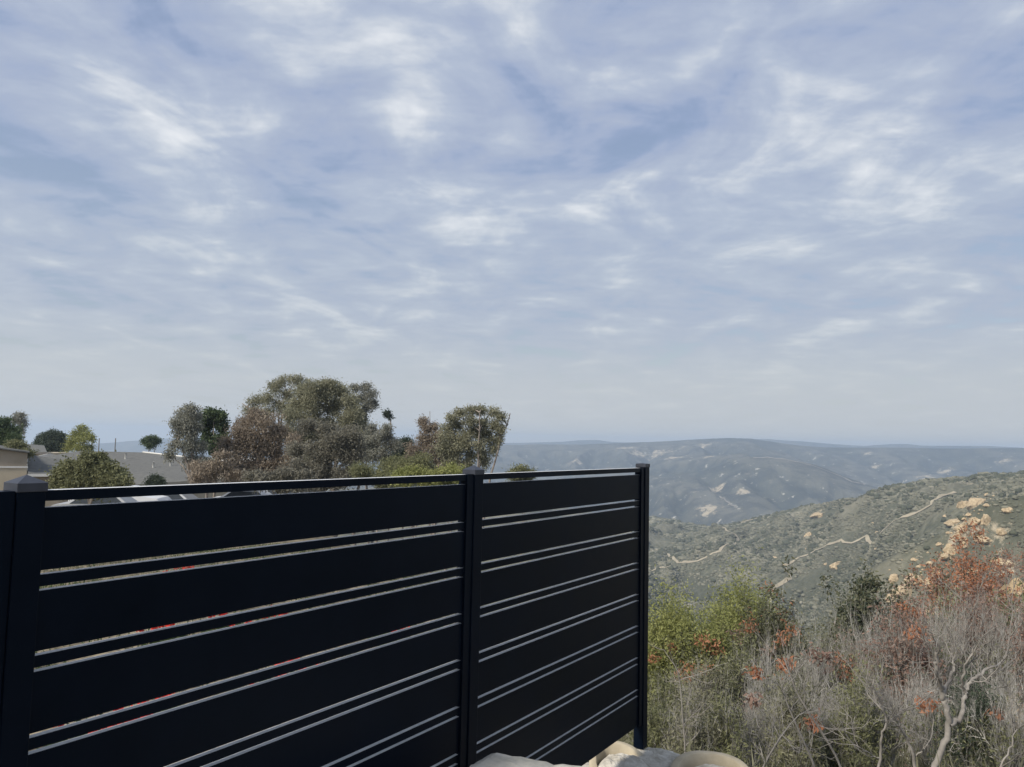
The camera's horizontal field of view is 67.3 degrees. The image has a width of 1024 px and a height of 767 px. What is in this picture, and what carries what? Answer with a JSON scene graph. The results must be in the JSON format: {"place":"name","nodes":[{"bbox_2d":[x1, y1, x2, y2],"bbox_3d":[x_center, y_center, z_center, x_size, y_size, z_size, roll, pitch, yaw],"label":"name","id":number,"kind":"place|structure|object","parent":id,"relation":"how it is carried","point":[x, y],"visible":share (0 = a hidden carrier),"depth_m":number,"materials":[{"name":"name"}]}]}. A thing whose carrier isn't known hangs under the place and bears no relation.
{"place":"outdoors","nodes":[
{"label":"outdoors","id":0,"kind":"place"},
{"bbox_2d":[0,0,1023,447],"label":"sky","id":1,"kind":"structure","parent":0,"point":[629,221],"materials":[{"name":"blue"}]},
{"bbox_2d":[28,438,1023,766],"bbox_3d":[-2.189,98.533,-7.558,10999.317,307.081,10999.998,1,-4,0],"label":"hills","id":2,"kind":"structure","parent":0,"point":[694,480],"depth_m":1696.77,"materials":[{"name":"green plant"}]},
{"bbox_2d":[0,415,25,445],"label":"broad tree","id":3,"kind":"object","parent":2,"relation":"on","point":[8,431],"visible":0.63,"depth_m":51.75,"materials":[{"name":"green plant"}]},
{"bbox_2d":[5,410,31,439],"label":"thin tree","id":4,"kind":"object","parent":2,"relation":"on","point":[21,417],"visible":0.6,"depth_m":65.81,"materials":[{"name":"green plant"}]},
{"bbox_2d":[2,438,38,462],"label":"shade tree","id":5,"kind":"object","parent":2,"relation":"on","point":[15,444],"visible":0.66,"depth_m":45.62,"materials":[{"name":"green plant"}]},
{"bbox_2d":[0,445,67,506],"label":"house","id":6,"kind":"structure","parent":2,"relation":"on","point":[13,463],"depth_m":43.59,"materials":[{"name":"beige paint"}]},
{"bbox_2d":[27,444,70,455],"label":"house","id":7,"kind":"structure","parent":2,"relation":"on","point":[42,449],"depth_m":84.27,"materials":[{"name":"grey"}]},
{"bbox_2d":[32,428,78,451],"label":"round tree","id":8,"kind":"object","parent":2,"relation":"on","point":[51,440],"visible":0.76,"depth_m":93.75,"materials":[{"name":"green plant"}]},
{"bbox_2d":[59,423,97,452],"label":"open tree","id":9,"kind":"object","parent":2,"relation":"on","point":[81,435],"visible":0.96,"depth_m":79.49,"materials":[{"name":"green plant"}]},
{"bbox_2d":[36,709,123,748],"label":"geranium","id":10,"kind":"object","parent":2,"relation":"on","point":[79,735],"visible":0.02,"depth_m":5.51,"materials":[{"name":"red plant"}]},
{"bbox_2d":[38,448,135,503],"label":"leafy bush","id":11,"kind":"object","parent":2,"relation":"on","point":[90,469],"visible":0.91,"depth_m":32.48,"materials":[{"name":"green plant"}]},
{"bbox_2d":[52,497,140,505],"bbox_3d":[-19.292,5.936,36.621,4.500,1.450,1.800,2,-4,-11],"label":"parked car","id":12,"kind":"object","parent":2,"relation":"on","point":[106,500],"visible":0.03,"depth_m":35.85,"materials":[{"name":"silver metal"}]},
{"bbox_2d":[68,485,171,501],"bbox_3d":[-20.078,5.992,39.624,4.500,1.450,1.800,2,-4,-6],"label":"parked car","id":13,"kind":"object","parent":2,"relation":"on","point":[151,498],"visible":0.06,"depth_m":38.98,"materials":[{"name":"white paint"}]},
{"bbox_2d":[27,451,227,497],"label":"house","id":14,"kind":"structure","parent":2,"relation":"on","point":[142,465],"depth_m":68.40,"materials":[{"name":"grey"}]},
{"bbox_2d":[138,434,163,452],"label":"round tree","id":15,"kind":"object","parent":2,"relation":"on","point":[150,442],"visible":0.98,"depth_m":94.21,"materials":[{"name":"green plant"}]},
{"bbox_2d":[140,472,167,485],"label":"leafy bush","id":16,"kind":"object","parent":2,"relation":"on","point":[155,479],"visible":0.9,"depth_m":51.31,"materials":[{"name":"green plant"}]},
{"bbox_2d":[136,624,189,645],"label":"geranium","id":17,"kind":"object","parent":2,"relation":"on","point":[161,640],"visible":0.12,"depth_m":8.62,"materials":[{"name":"red plant"}]},
{"bbox_2d":[164,494,197,499],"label":"parked car","id":18,"kind":"object","parent":2,"relation":"on","point":[182,496],"depth_m":40.93,"materials":[{"name":"silver metal"}]},
{"bbox_2d":[160,401,214,481],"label":"slender gum","id":19,"kind":"object","parent":2,"relation":"on","point":[185,422],"visible":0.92,"depth_m":47.59,"materials":[{"name":"green plant"}]},
{"bbox_2d":[182,446,244,497],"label":"scraggly tree","id":20,"kind":"object","parent":2,"relation":"on","point":[230,470],"visible":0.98,"depth_m":41.59,"materials":[{"name":"brown plant"}]},
{"bbox_2d":[199,406,233,496],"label":"glossy tree","id":21,"kind":"object","parent":2,"relation":"on","point":[215,418],"visible":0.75,"depth_m":51.52,"materials":[{"name":"green plant"}]},
{"bbox_2d":[201,613,252,632],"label":"geranium","id":22,"kind":"object","parent":2,"relation":"on","point":[222,627],"visible":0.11,"depth_m":9.09,"materials":[{"name":"red plant"}]},
{"bbox_2d":[213,490,270,497],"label":"parked car","id":23,"kind":"object","parent":2,"relation":"on","point":[241,493],"visible":0.02,"depth_m":42.84,"materials":[{"name":"white paint"}]},
{"bbox_2d":[35,541,480,745],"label":"garden grass","id":24,"kind":"structure","parent":2,"relation":"on","point":[182,554],"depth_m":15.80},
{"bbox_2d":[213,405,306,482],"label":"eucalyptus tree","id":25,"kind":"object","parent":2,"relation":"on","point":[248,442],"visible":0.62,"depth_m":49.51,"materials":[{"name":"brown plant"}]},
{"bbox_2d":[237,373,306,463],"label":"eucalyptus tree","id":26,"kind":"object","parent":2,"relation":"on","point":[264,398],"visible":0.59,"depth_m":62.01,"materials":[{"name":"green plant"}]},
{"bbox_2d":[240,463,319,493],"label":"leafy bush","id":27,"kind":"object","parent":2,"relation":"on","point":[282,474],"visible":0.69,"depth_m":39.43,"materials":[{"name":"green plant"}]},
{"bbox_2d":[0,463,649,766],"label":"slat fence","id":28,"kind":"object","parent":2,"relation":"on","point":[572,689],"visible":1,"depth_m":2.76,"materials":[{"name":"black metal"}]},
{"bbox_2d":[282,414,368,491],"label":"eucalyptus tree","id":29,"kind":"object","parent":2,"relation":"on","point":[344,444],"visible":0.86,"depth_m":45.38,"materials":[{"name":"green plant"}]},
{"bbox_2d":[277,375,375,536],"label":"eucalyptus tree","id":30,"kind":"object","parent":2,"relation":"on","point":[333,396],"visible":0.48,"depth_m":57.65,"materials":[{"name":"green plant"}]},
{"bbox_2d":[347,380,381,545],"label":"eucalyptus tree","id":31,"kind":"object","parent":2,"relation":"on","point":[369,400],"visible":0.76,"depth_m":59.73,"materials":[{"name":"green plant"}]},
{"bbox_2d":[347,451,403,542],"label":"leafy bush","id":32,"kind":"object","parent":2,"relation":"on","point":[360,471],"visible":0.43,"depth_m":39.42,"materials":[{"name":"green plant"}]},
{"bbox_2d":[362,420,403,542],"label":"eucalyptus tree","id":33,"kind":"object","parent":2,"relation":"on","point":[393,444],"visible":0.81,"depth_m":55.36,"materials":[{"name":"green plant"}]},
{"bbox_2d":[380,408,394,540],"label":"palm tree","id":34,"kind":"object","parent":2,"relation":"on","point":[388,415],"visible":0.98,"depth_m":69.80,"materials":[{"name":"green plant"}]},
{"bbox_2d":[391,435,414,538],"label":"dense tree","id":35,"kind":"object","parent":2,"relation":"on","point":[404,440],"visible":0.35,"depth_m":65.41,"materials":[{"name":"green plant"}]},
{"bbox_2d":[388,463,435,536],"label":"leafy bush","id":36,"kind":"object","parent":2,"relation":"on","point":[412,471],"visible":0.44,"depth_m":27.58,"materials":[{"name":"green plant"}]},
{"bbox_2d":[386,447,440,536],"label":"leafy bush","id":37,"kind":"object","parent":2,"relation":"on","point":[415,461],"visible":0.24,"depth_m":37.53,"materials":[{"name":"green plant"}]},
{"bbox_2d":[402,413,464,572],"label":"leaning tree","id":38,"kind":"object","parent":2,"relation":"on","point":[425,440],"visible":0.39,"depth_m":53.55,"materials":[{"name":"green plant"}]},
{"bbox_2d":[426,460,469,579],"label":"leafy bush","id":39,"kind":"object","parent":2,"relation":"on","point":[450,469],"visible":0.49,"depth_m":26.57,"materials":[{"name":"green plant"}]},
{"bbox_2d":[429,403,510,606],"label":"spreading gum","id":40,"kind":"object","parent":2,"relation":"on","point":[482,430],"visible":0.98,"depth_m":49.66,"materials":[{"name":"green plant"}]},
{"bbox_2d":[502,462,537,603],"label":"leafy bush","id":41,"kind":"object","parent":2,"relation":"on","point":[520,468],"visible":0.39,"depth_m":33.51,"materials":[{"name":"green plant"}]},
{"bbox_2d":[470,753,582,766],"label":"rock","id":42,"kind":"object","parent":2,"relation":"on","point":[497,760],"depth_m":3.14,"materials":[{"name":"grey stone"}]},
{"bbox_2d":[589,741,648,766],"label":"rocks","id":43,"kind":"object","parent":2,"relation":"on","point":[619,754],"visible":0.89,"depth_m":4.76,"materials":[{"name":"beige stone"}]},
{"bbox_2d":[625,687,681,748],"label":"bare shrub","id":44,"kind":"object","parent":2,"relation":"on","point":[656,722],"visible":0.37,"depth_m":7.69,"materials":[{"name":"green plant"}]},
{"bbox_2d":[647,657,696,725],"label":"bare shrub","id":45,"kind":"object","parent":2,"relation":"on","point":[664,689],"visible":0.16,"depth_m":10.72,"materials":[{"name":"green plant"}]},
{"bbox_2d":[647,564,709,708],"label":"feathery shrub","id":46,"kind":"object","parent":2,"relation":"on","point":[668,625],"visible":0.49,"depth_m":14.44,"materials":[{"name":"green plant"}]},
{"bbox_2d":[654,675,729,754],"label":"bare shrub","id":47,"kind":"object","parent":2,"relation":"on","point":[676,743],"visible":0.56,"depth_m":7.29,"materials":[{"name":"grey plant"}]},
{"bbox_2d":[651,599,751,699],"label":"feathery shrub","id":48,"kind":"object","parent":2,"relation":"on","point":[707,640],"visible":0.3,"depth_m":13.54,"materials":[{"name":"green plant"}]},
{"bbox_2d":[654,646,752,748],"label":"bare shrub","id":49,"kind":"object","parent":2,"relation":"on","point":[707,684],"visible":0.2,"depth_m":10.18,"materials":[{"name":"grey plant"}]},
{"bbox_2d":[697,673,768,766],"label":"bare shrub","id":50,"kind":"object","parent":2,"relation":"on","point":[730,736],"visible":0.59,"depth_m":7.31,"materials":[{"name":"grey plant"}]},
{"bbox_2d":[707,627,774,761],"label":"bare shrub","id":51,"kind":"object","parent":2,"relation":"on","point":[736,664],"visible":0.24,"depth_m":10.71,"materials":[{"name":"grey plant"}]},
{"bbox_2d":[689,547,808,680],"bbox_3d":[4.599,5.682,15.592,2.770,4.787,2.746,1,-4,0],"label":"feathery shrub","id":52,"kind":"object","parent":2,"relation":"on","point":[734,615],"visible":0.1,"depth_m":15.55,"materials":[{"name":"green plant"}]},
{"bbox_2d":[730,664,787,766],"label":"bare shrub","id":53,"kind":"object","parent":2,"relation":"on","point":[751,699],"visible":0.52,"depth_m":7.73,"materials":[{"name":"grey plant"}]},
{"bbox_2d":[722,555,814,690],"bbox_3d":[4.691,5.142,14.165,1.928,3.897,1.664,1,-4,0],"label":"leafy shrub","id":54,"kind":"object","parent":2,"relation":"on","point":[778,617],"visible":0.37,"depth_m":14.05,"materials":[{"name":"green plant"}]},
{"bbox_2d":[740,624,804,751],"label":"bare shrub","id":55,"kind":"object","parent":2,"relation":"on","point":[756,672],"visible":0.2,"depth_m":9.72,"materials":[{"name":"grey plant"}]},
{"bbox_2d":[740,671,823,764],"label":"bare shrub","id":56,"kind":"object","parent":2,"relation":"on","point":[769,693],"visible":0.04,"depth_m":8.81,"materials":[{"name":"grey plant"}]},
{"bbox_2d":[741,679,826,766],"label":"dead branch","id":57,"kind":"object","parent":2,"relation":"on","point":[774,746],"visible":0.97,"depth_m":6.20,"materials":[{"name":"grey wood"}]},
{"bbox_2d":[762,636,817,695],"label":"bare shrub","id":58,"kind":"object","parent":2,"relation":"on","point":[780,649],"visible":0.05,"depth_m":13.16,"materials":[{"name":"grey plant"}]},
{"bbox_2d":[755,665,835,766],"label":"bare shrub","id":59,"kind":"object","parent":2,"relation":"on","point":[791,734],"visible":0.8,"depth_m":7.20,"materials":[{"name":"grey plant"}]},
{"bbox_2d":[767,647,838,766],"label":"dead branch","id":60,"kind":"object","parent":2,"relation":"on","point":[804,743],"visible":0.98,"depth_m":6.40,"materials":[{"name":"grey wood"}]},
{"bbox_2d":[775,609,849,762],"bbox_3d":[4.188,4.549,10.591,1.308,2.842,1.164,1,-4,0],"label":"bare shrub","id":61,"kind":"object","parent":2,"relation":"on","point":[825,655],"visible":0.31,"depth_m":10.57,"materials":[{"name":"grey plant"}]},
{"bbox_2d":[751,621,874,766],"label":"dead branch","id":62,"kind":"object","parent":2,"relation":"on","point":[824,736],"visible":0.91,"depth_m":6.69,"materials":[{"name":"grey wood"}]},
{"bbox_2d":[800,618,838,666],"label":"leafy shrub","id":63,"kind":"object","parent":2,"relation":"on","point":[813,627],"visible":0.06,"depth_m":13.77,"materials":[{"name":"green plant"}]},
{"bbox_2d":[618,728,1023,766],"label":"dry brush","id":64,"kind":"object","parent":2,"relation":"on","point":[753,763],"visible":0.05,"depth_m":7.32,"materials":[{"name":"plant"}]},
{"bbox_2d":[649,640,725,752],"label":"dead branch","id":65,"kind":"object","parent":64,"relation":"on","point":[684,734],"visible":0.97,"depth_m":7.00,"materials":[{"name":"grey wood"}]},
{"bbox_2d":[631,471,1023,663],"bbox_3d":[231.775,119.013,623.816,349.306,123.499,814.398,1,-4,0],"label":"chaparral","id":66,"kind":"object","parent":2,"relation":"on","point":[799,514],"visible":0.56,"depth_m":580.44,"materials":[{"name":"green plant"}]},
{"bbox_2d":[798,658,861,766],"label":"bare shrub","id":67,"kind":"object","parent":2,"relation":"on","point":[827,726],"visible":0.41,"depth_m":7.68,"materials":[{"name":"grey plant"}]},
{"bbox_2d":[798,597,881,744],"bbox_3d":[4.807,4.474,11.091,1.243,2.646,1.366,1,-4,0],"label":"bare shrub","id":68,"kind":"object","parent":2,"relation":"on","point":[840,647],"visible":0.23,"depth_m":11.18,"materials":[{"name":"grey plant"}]},
{"bbox_2d":[818,650,893,766],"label":"bare shrub","id":69,"kind":"object","parent":2,"relation":"on","point":[863,715],"visible":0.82,"depth_m":7.50,"materials":[{"name":"grey plant"}]},
{"bbox_2d":[815,669,899,766],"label":"bare shrub","id":70,"kind":"object","parent":2,"relation":"on","point":[848,715],"visible":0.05,"depth_m":8.99,"materials":[{"name":"grey plant"}]},
{"bbox_2d":[833,610,883,672],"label":"bare shrub","id":71,"kind":"object","parent":2,"relation":"on","point":[849,639],"visible":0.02,"depth_m":12.76,"materials":[{"name":"grey plant"}]},
{"bbox_2d":[814,555,910,657],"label":"leafy shrub","id":72,"kind":"object","parent":2,"relation":"on","point":[873,585],"visible":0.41,"depth_m":13.56,"materials":[{"name":"green plant"}]},
{"bbox_2d":[832,584,899,753],"bbox_3d":[5.006,4.199,10.833,1.317,2.781,1.353,0,-5,17],"label":"bare shrub","id":73,"kind":"object","parent":2,"relation":"on","point":[861,644],"visible":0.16,"depth_m":10.80,"materials":[{"name":"grey plant"}]},
{"bbox_2d":[854,655,943,766],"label":"bare shrub","id":74,"kind":"object","parent":2,"relation":"on","point":[887,744],"visible":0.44,"depth_m":7.71,"materials":[{"name":"grey plant"}]},
{"bbox_2d":[896,583,911,596],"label":"boulder","id":75,"kind":"object","parent":2,"relation":"on","point":[908,590],"visible":0.38,"depth_m":278.75,"materials":[{"name":"stone"}]},
{"bbox_2d":[854,591,959,765],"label":"bare shrub","id":76,"kind":"object","parent":2,"relation":"on","point":[900,657],"visible":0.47,"depth_m":10.15,"materials":[{"name":"grey plant"}]},
{"bbox_2d":[875,568,940,662],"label":"leafy shrub","id":77,"kind":"object","parent":2,"relation":"on","point":[908,586],"visible":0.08,"depth_m":13.84,"materials":[{"name":"brown plant"}]},
{"bbox_2d":[904,573,923,585],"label":"boulder","id":78,"kind":"object","parent":2,"relation":"on","point":[920,578],"visible":0.41,"depth_m":280.64,"materials":[{"name":"stone"}]},
{"bbox_2d":[806,557,1023,766],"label":"dead tree","id":79,"kind":"object","parent":2,"relation":"on","point":[949,721],"visible":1,"depth_m":6.06,"materials":[{"name":"grey wood"}]},
{"bbox_2d":[888,584,950,655],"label":"bare shrub","id":80,"kind":"object","parent":2,"relation":"on","point":[914,601],"visible":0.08,"depth_m":13.30,"materials":[{"name":"grey plant"}]},
{"bbox_2d":[893,657,956,766],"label":"bare shrub","id":81,"kind":"object","parent":2,"relation":"on","point":[922,734],"visible":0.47,"depth_m":8.70,"materials":[{"name":"grey plant"}]},
{"bbox_2d":[905,576,990,733],"bbox_3d":[6.068,4.005,10.714,1.251,2.763,1.136,3,-5,-24],"label":"bare shrub","id":82,"kind":"object","parent":2,"relation":"on","point":[948,669],"visible":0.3,"depth_m":10.72,"materials":[{"name":"grey plant"}]},
{"bbox_2d":[942,543,957,555],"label":"boulder","id":83,"kind":"object","parent":2,"relation":"on","point":[948,548],"visible":0.67,"depth_m":282.98,"materials":[{"name":"stone"}]},
{"bbox_2d":[943,518,959,526],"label":"boulder","id":84,"kind":"object","parent":2,"relation":"on","point":[950,523],"visible":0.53,"depth_m":428.14,"materials":[{"name":"stone"}]},
{"bbox_2d":[918,578,992,690],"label":"bare shrub","id":85,"kind":"object","parent":2,"relation":"on","point":[942,599],"visible":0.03,"depth_m":12.36,"materials":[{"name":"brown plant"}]},
{"bbox_2d":[906,518,1017,632],"bbox_3d":[8.311,4.678,14.049,2.012,4.501,2.004,1,-4,0],"label":"rust shrub","id":86,"kind":"object","parent":2,"relation":"on","point":[962,571],"visible":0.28,"depth_m":14.17,"materials":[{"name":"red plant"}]},
{"bbox_2d":[911,575,1014,697],"bbox_3d":[6.649,4.689,11.319,1.471,3.834,1.389,1,-4,0],"label":"bare shrub","id":87,"kind":"object","parent":2,"relation":"on","point":[976,622],"visible":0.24,"depth_m":11.19,"materials":[{"name":"grey plant"}]},
{"bbox_2d":[920,637,1023,766],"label":"bare shrub","id":88,"kind":"object","parent":2,"relation":"on","point":[960,745],"visible":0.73,"depth_m":7.70,"materials":[{"name":"grey plant"}]},
{"bbox_2d":[927,541,1023,620],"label":"rust shrub","id":89,"kind":"object","parent":2,"relation":"on","point":[1004,568],"visible":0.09,"depth_m":15.67,"materials":[{"name":"brown plant"}]},
{"bbox_2d":[966,498,985,509],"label":"boulder","id":90,"kind":"object","parent":2,"relation":"on","point":[972,503],"visible":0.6,"depth_m":431.50,"materials":[{"name":"stone"}]},
{"bbox_2d":[980,514,990,525],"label":"boulder","id":91,"kind":"object","parent":2,"relation":"on","point":[985,519],"visible":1,"depth_m":281.17,"materials":[{"name":"stone"}]},
{"bbox_2d":[948,578,1023,684],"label":"bare shrub","id":92,"kind":"object","parent":2,"relation":"on","point":[983,608],"visible":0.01,"depth_m":12.60,"materials":[{"name":"grey plant"}]},
{"bbox_2d":[955,643,1023,757],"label":"bare shrub","id":93,"kind":"object","parent":2,"relation":"on","point":[1003,685],"visible":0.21,"depth_m":9.09,"materials":[{"name":"grey plant"}]},
{"bbox_2d":[960,587,1023,714],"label":"bare shrub","id":94,"kind":"object","parent":2,"relation":"on","point":[997,648],"visible":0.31,"depth_m":10.75,"materials":[{"name":"grey plant"}]},
{"bbox_2d":[961,667,1023,766],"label":"bare shrub","id":95,"kind":"object","parent":2,"relation":"on","point":[1003,734],"visible":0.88,"depth_m":7.37,"materials":[{"name":"grey plant"}]},
{"bbox_2d":[978,581,1023,700],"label":"bare shrub","id":96,"kind":"object","parent":2,"relation":"on","point":[999,605],"visible":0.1,"depth_m":12.88,"materials":[{"name":"grey plant"}]},
{"bbox_2d":[988,557,1023,616],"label":"rust shrub","id":97,"kind":"object","parent":2,"relation":"on","point":[1014,597],"visible":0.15,"depth_m":13.47,"materials":[{"name":"brown plant"}]},
{"bbox_2d":[991,577,1023,608],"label":"boulder","id":98,"kind":"object","parent":2,"relation":"on","point":[1010,584],"visible":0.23,"depth_m":14.75,"materials":[{"name":"stone"}]},
{"bbox_2d":[999,585,1023,729],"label":"bare shrub","id":99,"kind":"object","parent":2,"relation":"on","point":[1021,653],"visible":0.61,"depth_m":9.87,"materials":[{"name":"grey plant"}]},
{"bbox_2d":[667,527,739,562],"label":"dirt path","id":100,"kind":"structure","parent":0,"point":[719,550],"depth_m":655.80,"materials":[{"name":"beige soil"}]},
{"bbox_2d":[753,457,878,486],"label":"ridge road","id":101,"kind":"structure","parent":0,"point":[807,464],"depth_m":1801.67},
{"bbox_2d":[770,491,956,601],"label":"dirt path","id":102,"kind":"structure","parent":0,"point":[868,540],"depth_m":550.55,"materials":[{"name":"beige soil"}]},
{"bbox_3d":[0.969,2.517,4.627,2.043,0.253,1.140,1,-4,0],"label":"footing","id":103,"kind":"object","parent":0,"visible":0},
{"bbox_2d":[635,747,679,766],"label":"mortar bed","id":104,"kind":"object","parent":103,"relation":"on","point":[654,757],"visible":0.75,"depth_m":4.86,"materials":[{"name":"grey concrete"}]},
{"bbox_2d":[670,750,747,766],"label":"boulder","id":105,"kind":"object","parent":103,"relation":"on","point":[698,758],"visible":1,"depth_m":4.75,"materials":[{"name":"beige stone"}]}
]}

